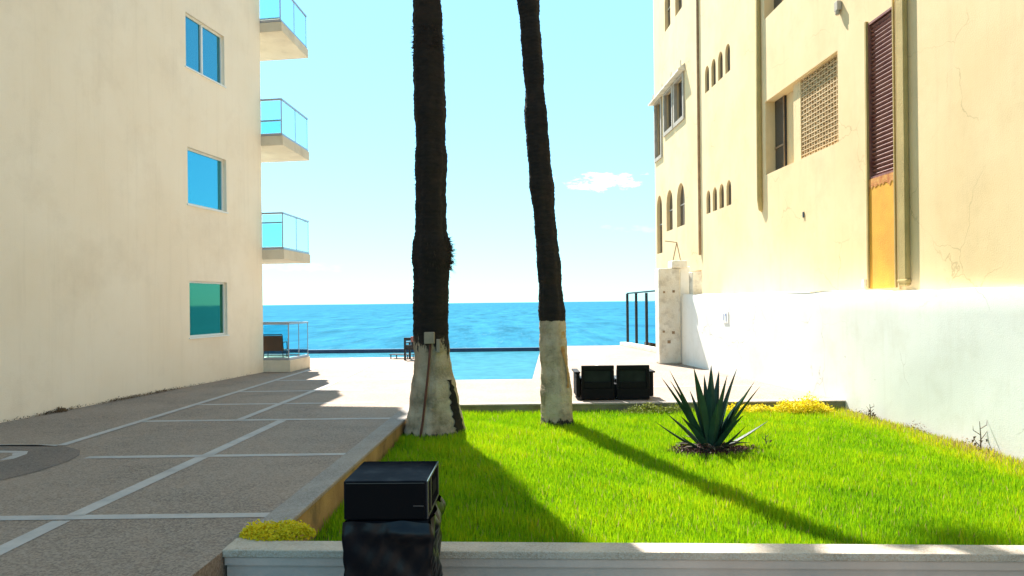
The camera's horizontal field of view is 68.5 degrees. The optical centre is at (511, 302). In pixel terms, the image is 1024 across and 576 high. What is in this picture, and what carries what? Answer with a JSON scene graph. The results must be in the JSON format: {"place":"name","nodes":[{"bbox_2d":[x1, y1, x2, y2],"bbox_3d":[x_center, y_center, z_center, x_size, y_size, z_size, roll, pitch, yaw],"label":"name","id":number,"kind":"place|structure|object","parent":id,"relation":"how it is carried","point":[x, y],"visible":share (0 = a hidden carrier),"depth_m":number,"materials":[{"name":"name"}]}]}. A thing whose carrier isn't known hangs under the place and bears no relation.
{"place":"outdoors","nodes":[
{"label":"outdoors","id":0,"kind":"place"},
{"bbox_2d":[0,345,834,575],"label":"patio","id":1,"kind":"structure","parent":0,"point":[162,546],"depth_m":9.68,"materials":[{"name":"grey concrete"}]},
{"bbox_2d":[0,451,27,459],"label":"paving strip inset","id":2,"kind":"object","parent":1,"relation":"on","point":[18,454],"visible":1,"depth_m":9.52,"materials":[{"name":"concrete"}]},
{"bbox_2d":[0,445,79,479],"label":"dark paving band","id":3,"kind":"object","parent":1,"relation":"on","point":[36,458],"visible":1,"depth_m":9.15,"materials":[{"name":"grey concrete"}]},
{"bbox_2d":[55,406,67,411],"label":"dry weed","id":4,"kind":"object","parent":1,"relation":"on","point":[62,409],"visible":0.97,"depth_m":13.28,"materials":[{"name":"brown plant"}]},
{"bbox_2d":[4,374,248,420],"bbox_3d":[-7.540,1.891,15.989,0.151,0.103,8.116,-1,0,9],"label":"debris line","id":5,"kind":"object","parent":1,"relation":"on","point":[137,395],"visible":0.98,"depth_m":14.80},
{"bbox_2d":[0,0,309,422],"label":"apartment building","id":6,"kind":"structure","parent":1,"relation":"on","point":[137,148],"depth_m":15.49,"materials":[{"name":"beige paint"}]},
{"bbox_2d":[185,14,226,87],"bbox_3d":[-7.423,-6.040,18.109,0.165,1.293,1.761,-1,0,9],"label":"window","id":7,"kind":"structure","parent":6,"relation":"in","point":[203,45],"depth_m":18.17,"materials":[{"name":"blue glass"}]},
{"bbox_2d":[187,148,228,213],"bbox_3d":[-7.395,-2.910,18.136,0.185,1.353,1.771,-1,0,9],"label":"window","id":8,"kind":"structure","parent":6,"relation":"in","point":[205,172],"depth_m":18.20,"materials":[{"name":"blue glass"}]},
{"bbox_2d":[189,281,229,338],"bbox_3d":[-7.352,0.174,18.135,0.165,1.343,1.730,-1,0,9],"label":"window","id":9,"kind":"structure","parent":6,"relation":"in","point":[207,299],"depth_m":18.19,"materials":[{"name":"teal glass"}]},
{"bbox_2d":[263,334,287,357],"bbox_3d":[-6.893,1.254,21.862,0.591,0.682,0.613,-1,0,-3],"label":"terrace chair","id":10,"kind":"object","parent":6,"relation":"on","point":[272,343],"visible":0.89,"depth_m":21.62,"materials":[{"name":"brown fabric"}]},
{"bbox_2d":[0,349,754,554],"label":"paving strips","id":11,"kind":"object","parent":1,"relation":"on","point":[33,534],"visible":0.92,"depth_m":9.19,"materials":[{"name":"concrete"}]},
{"bbox_2d":[389,354,413,358],"bbox_3d":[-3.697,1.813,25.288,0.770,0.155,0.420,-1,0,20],"label":"sun lounger","id":12,"kind":"object","parent":1,"relation":"on","point":[400,354],"visible":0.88,"depth_m":25.16,"materials":[{"name":"black metal"}]},
{"bbox_2d":[263,347,539,353],"bbox_3d":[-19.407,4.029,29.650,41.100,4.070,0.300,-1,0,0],"label":"pool edge","id":13,"kind":"object","parent":1,"relation":"attached to","point":[496,349],"depth_m":29.50,"materials":[{"name":"black metal"}]},
{"bbox_2d":[404,338,413,359],"bbox_3d":[-3.178,1.515,24.724,0.610,0.740,0.530,-1,0,12],"label":"pool chair","id":14,"kind":"object","parent":1,"relation":"on","point":[409,347],"visible":0.5,"depth_m":24.52,"materials":[{"name":"black metal"}]},
{"bbox_2d":[572,365,654,399],"bbox_3d":[1.932,1.501,14.410,1.514,0.655,0.780,-1,0,0],"label":"garden sofa","id":15,"kind":"object","parent":1,"relation":"on","point":[596,382],"visible":1,"depth_m":14.04,"materials":[{"name":"black wicker"}]},
{"bbox_2d":[222,399,1023,575],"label":"lawn planter","id":16,"kind":"object","parent":1,"relation":"on","point":[315,501],"visible":0.68,"depth_m":5.56,"materials":[{"name":"concrete"}]},
{"bbox_2d":[238,518,316,540],"bbox_3d":[-1.879,1.824,6.029,0.621,0.178,0.404,-1,0,0],"label":"corner shrub","id":17,"kind":"object","parent":16,"relation":"on","point":[286,530],"visible":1,"depth_m":5.96,"materials":[{"name":"yellow plant"}]},
{"bbox_2d":[620,290,655,352],"bbox_3d":[5.253,0.665,28.935,0.896,2.265,5.042,-1,0,-7],"label":"glass fence","id":18,"kind":"object","parent":1,"relation":"on","point":[640,318],"visible":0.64,"depth_m":29.47,"materials":[{"name":"clear glass"}]},
{"bbox_2d":[655,241,689,363],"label":"gate pillar","id":19,"kind":"structure","parent":1,"relation":"on","point":[671,283],"depth_m":21.95,"materials":[{"name":"white paint"}]},
{"bbox_2d":[309,351,539,379],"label":"pool water","id":20,"kind":"structure","parent":0,"point":[493,365],"depth_m":24.12,"materials":[{"name":"blue liquid"}]},
{"bbox_2d":[263,301,643,349],"bbox_3d":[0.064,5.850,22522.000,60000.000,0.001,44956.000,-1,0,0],"label":"sea","id":21,"kind":"structure","parent":0,"point":[390,326],"depth_m":207.38,"materials":[{"name":"liquid"}]},
{"bbox_2d":[259,0,655,304],"label":"sky","id":22,"kind":"structure","parent":0,"point":[354,87],"materials":[{"name":"blue"}]},
{"bbox_2d":[305,406,1023,544],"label":"lawn grass","id":23,"kind":"structure","parent":0,"point":[478,448],"depth_m":8.63,"materials":[{"name":"green plant"}]},
{"bbox_2d":[403,0,465,439],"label":"palm tree","id":24,"kind":"object","parent":23,"relation":"on","point":[433,261],"visible":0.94,"depth_m":11.46,"materials":[{"name":"brown plant"}]},
{"bbox_2d":[420,332,439,437],"bbox_3d":[-1.265,1.310,11.528,0.338,1.712,0.105,-1,0,0],"label":"junction box","id":25,"kind":"object","parent":24,"relation":"attached to","point":[429,338],"visible":0.95,"depth_m":11.53,"materials":[{"name":"grey plastic"}]},
{"bbox_2d":[517,0,572,427],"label":"palm tree","id":26,"kind":"object","parent":23,"relation":"on","point":[556,395],"visible":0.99,"depth_m":12.89,"materials":[{"name":"brown plant"}]},
{"bbox_2d":[621,402,680,415],"bbox_3d":[2.520,1.921,13.419,1.270,0.289,0.428,-1,0,0],"label":"olive shrub","id":27,"kind":"object","parent":23,"relation":"on","point":[666,409],"visible":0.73,"depth_m":13.36,"materials":[{"name":"green plant"}]},
{"bbox_2d":[657,366,767,453],"bbox_3d":[2.824,1.531,10.478,1.473,1.337,1.065,-1,0,-32],"label":"agave plant","id":28,"kind":"object","parent":23,"relation":"on","point":[713,428],"visible":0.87,"depth_m":10.38,"materials":[{"name":"green plant"}]},
{"bbox_2d":[667,441,762,458],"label":"mulch","id":29,"kind":"object","parent":23,"relation":"on","point":[736,448],"visible":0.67,"depth_m":10.31,"materials":[{"name":"brown soil"}]},
{"bbox_2d":[726,402,777,413],"bbox_3d":[4.217,1.905,13.379,1.226,0.284,0.430,-1,0,0],"label":"yellow shrub","id":30,"kind":"object","parent":23,"relation":"on","point":[753,408],"visible":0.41,"depth_m":13.33,"materials":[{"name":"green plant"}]},
{"bbox_2d":[762,433,771,447],"bbox_3d":[3.596,1.991,10.586,0.147,0.301,0.058,-1,0,0],"label":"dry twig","id":31,"kind":"object","parent":23,"relation":"on","point":[770,441],"visible":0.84,"depth_m":10.60,"materials":[{"name":"brown plant"}]},
{"bbox_2d":[771,391,836,414],"bbox_3d":[5.137,1.802,13.280,1.185,0.469,0.562,-1,0,0],"label":"yellow shrub","id":32,"kind":"object","parent":23,"relation":"on","point":[803,406],"visible":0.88,"depth_m":13.20,"materials":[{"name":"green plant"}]},
{"bbox_2d":[866,406,875,418],"bbox_3d":[6.022,1.873,12.601,0.167,0.364,0.100,-1,0,0],"label":"dry twig","id":33,"kind":"object","parent":23,"relation":"on","point":[870,411],"visible":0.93,"depth_m":12.60,"materials":[{"name":"beige plant"}]},
{"bbox_2d":[851,408,995,453],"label":"leaf litter","id":34,"kind":"object","parent":23,"relation":"on","point":[860,411],"visible":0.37,"depth_m":11.46,"materials":[{"name":"brown plant"}]},
{"bbox_2d":[972,421,987,447],"bbox_3d":[6.382,1.875,10.254,0.232,0.550,0.102,-1,0,0],"label":"dry twig","id":35,"kind":"object","parent":23,"relation":"on","point":[974,437],"visible":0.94,"depth_m":10.24,"materials":[{"name":"beige plant"}]},
{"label":"street pavement","id":36,"kind":"structure","parent":0,"visible":0},
{"bbox_2d":[347,505,436,523],"bbox_3d":[-0.778,1.741,5.010,0.515,0.735,0.580,-1,0,0],"label":"speaker cabinet","id":37,"kind":"object","parent":36,"relation":"on","point":[434,509],"visible":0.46,"depth_m":4.74,"materials":[{"name":"black paint"}]},
{"bbox_2d":[344,461,438,519],"bbox_3d":[-0.786,1.241,4.998,0.531,0.245,0.613,-1,0,1],"label":"speaker cabinet","id":38,"kind":"object","parent":37,"relation":"on","point":[382,490],"visible":1,"depth_m":4.70,"materials":[{"name":"black paint"}]},
{"bbox_2d":[342,495,445,575],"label":"plastic sheet","id":39,"kind":"object","parent":37,"relation":"attached to","point":[402,548],"visible":0.83,"depth_m":4.70,"materials":[{"name":"black plastic"}]},
{"bbox_2d":[648,0,1023,293],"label":"old yellow building","id":40,"kind":"structure","parent":36,"relation":"on","point":[820,145],"depth_m":14.60,"materials":[{"name":"paint"}]},
{"bbox_2d":[654,96,662,162],"bbox_3d":[5.839,-6.780,29.652,0.220,2.350,1.221,-1,0,-2],"label":"window","id":41,"kind":"structure","parent":40,"relation":"in","point":[656,158],"depth_m":30.08,"materials":[{"name":"white glass"}]},
{"bbox_2d":[660,201,662,252],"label":"window","id":42,"kind":"structure","parent":40,"relation":"in","point":[661,201],"depth_m":29.93,"materials":[{"name":"white glass"}]},
{"bbox_2d":[667,0,669,26],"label":"window","id":43,"kind":"structure","parent":40,"relation":"in","point":[668,10],"depth_m":28.28,"materials":[{"name":"white glass"}]},
{"bbox_2d":[663,84,673,136],"bbox_3d":[5.896,-7.110,28.012,0.220,1.610,1.401,-1,0,-2],"label":"window","id":44,"kind":"structure","parent":40,"relation":"in","point":[666,131],"depth_m":28.43,"materials":[{"name":"white glass"}]},
{"bbox_2d":[669,193,672,229],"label":"window","id":45,"kind":"structure","parent":40,"relation":"in","point":[671,200],"depth_m":28.28,"materials":[{"name":"white glass"}]},
{"bbox_2d":[673,72,684,127],"bbox_3d":[5.953,-7.111,26.492,0.220,1.610,1.401,-1,0,-2],"label":"window","id":46,"kind":"structure","parent":40,"relation":"in","point":[681,85],"depth_m":26.84,"materials":[{"name":"white glass"}]},
{"bbox_2d":[680,186,684,225],"bbox_3d":[6.065,-3.442,26.455,0.058,1.550,1.101,-1,0,-2],"label":"window","id":47,"kind":"structure","parent":40,"relation":"in","point":[682,201],"depth_m":26.69,"materials":[{"name":"white glass"}]},
{"bbox_2d":[707,67,708,90],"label":"window","id":48,"kind":"structure","parent":40,"relation":"in","point":[708,67],"depth_m":23.29,"materials":[{"name":"white glass"}]},
{"bbox_2d":[714,62,715,84],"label":"window","id":49,"kind":"structure","parent":40,"relation":"in","point":[714,62],"depth_m":22.66,"materials":[{"name":"white glass"}]},
{"bbox_2d":[715,190,716,210],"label":"window","id":50,"kind":"structure","parent":40,"relation":"in","point":[715,190],"depth_m":22.70,"materials":[{"name":"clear glass"}]},
{"bbox_2d":[720,54,722,77],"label":"window","id":51,"kind":"structure","parent":40,"relation":"in","point":[721,61],"depth_m":22.00,"materials":[{"name":"white glass"}]},
{"bbox_2d":[722,186,723,207],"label":"window","id":52,"kind":"structure","parent":40,"relation":"in","point":[722,186],"depth_m":22.03,"materials":[{"name":"white glass"}]},
{"bbox_2d":[728,46,729,71],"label":"window","id":53,"kind":"structure","parent":40,"relation":"in","point":[729,46],"depth_m":21.33,"materials":[{"name":"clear glass"}]},
{"bbox_2d":[729,182,730,204],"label":"window","id":54,"kind":"structure","parent":40,"relation":"in","point":[730,182],"depth_m":21.34,"materials":[{"name":"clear glass"}]},
{"bbox_2d":[774,0,782,8],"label":"window","id":55,"kind":"structure","parent":40,"relation":"in","point":[776,2],"depth_m":18.28,"materials":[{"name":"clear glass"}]},
{"bbox_2d":[775,95,786,169],"bbox_3d":[6.485,-4.027,18.159,0.070,1.786,0.580,-1,0,-2],"label":"window","id":56,"kind":"structure","parent":40,"relation":"in","point":[780,105],"depth_m":18.08,"materials":[{"name":"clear glass"}]},
{"bbox_3d":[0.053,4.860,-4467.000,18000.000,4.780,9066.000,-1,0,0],"label":"ground","id":57,"kind":"structure","parent":0,"visible":0},
{"bbox_2d":[682,272,1023,460],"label":"boundary wall","id":58,"kind":"structure","parent":57,"relation":"on","point":[949,362],"depth_m":12.36,"materials":[{"name":"white paint"}]}
]}

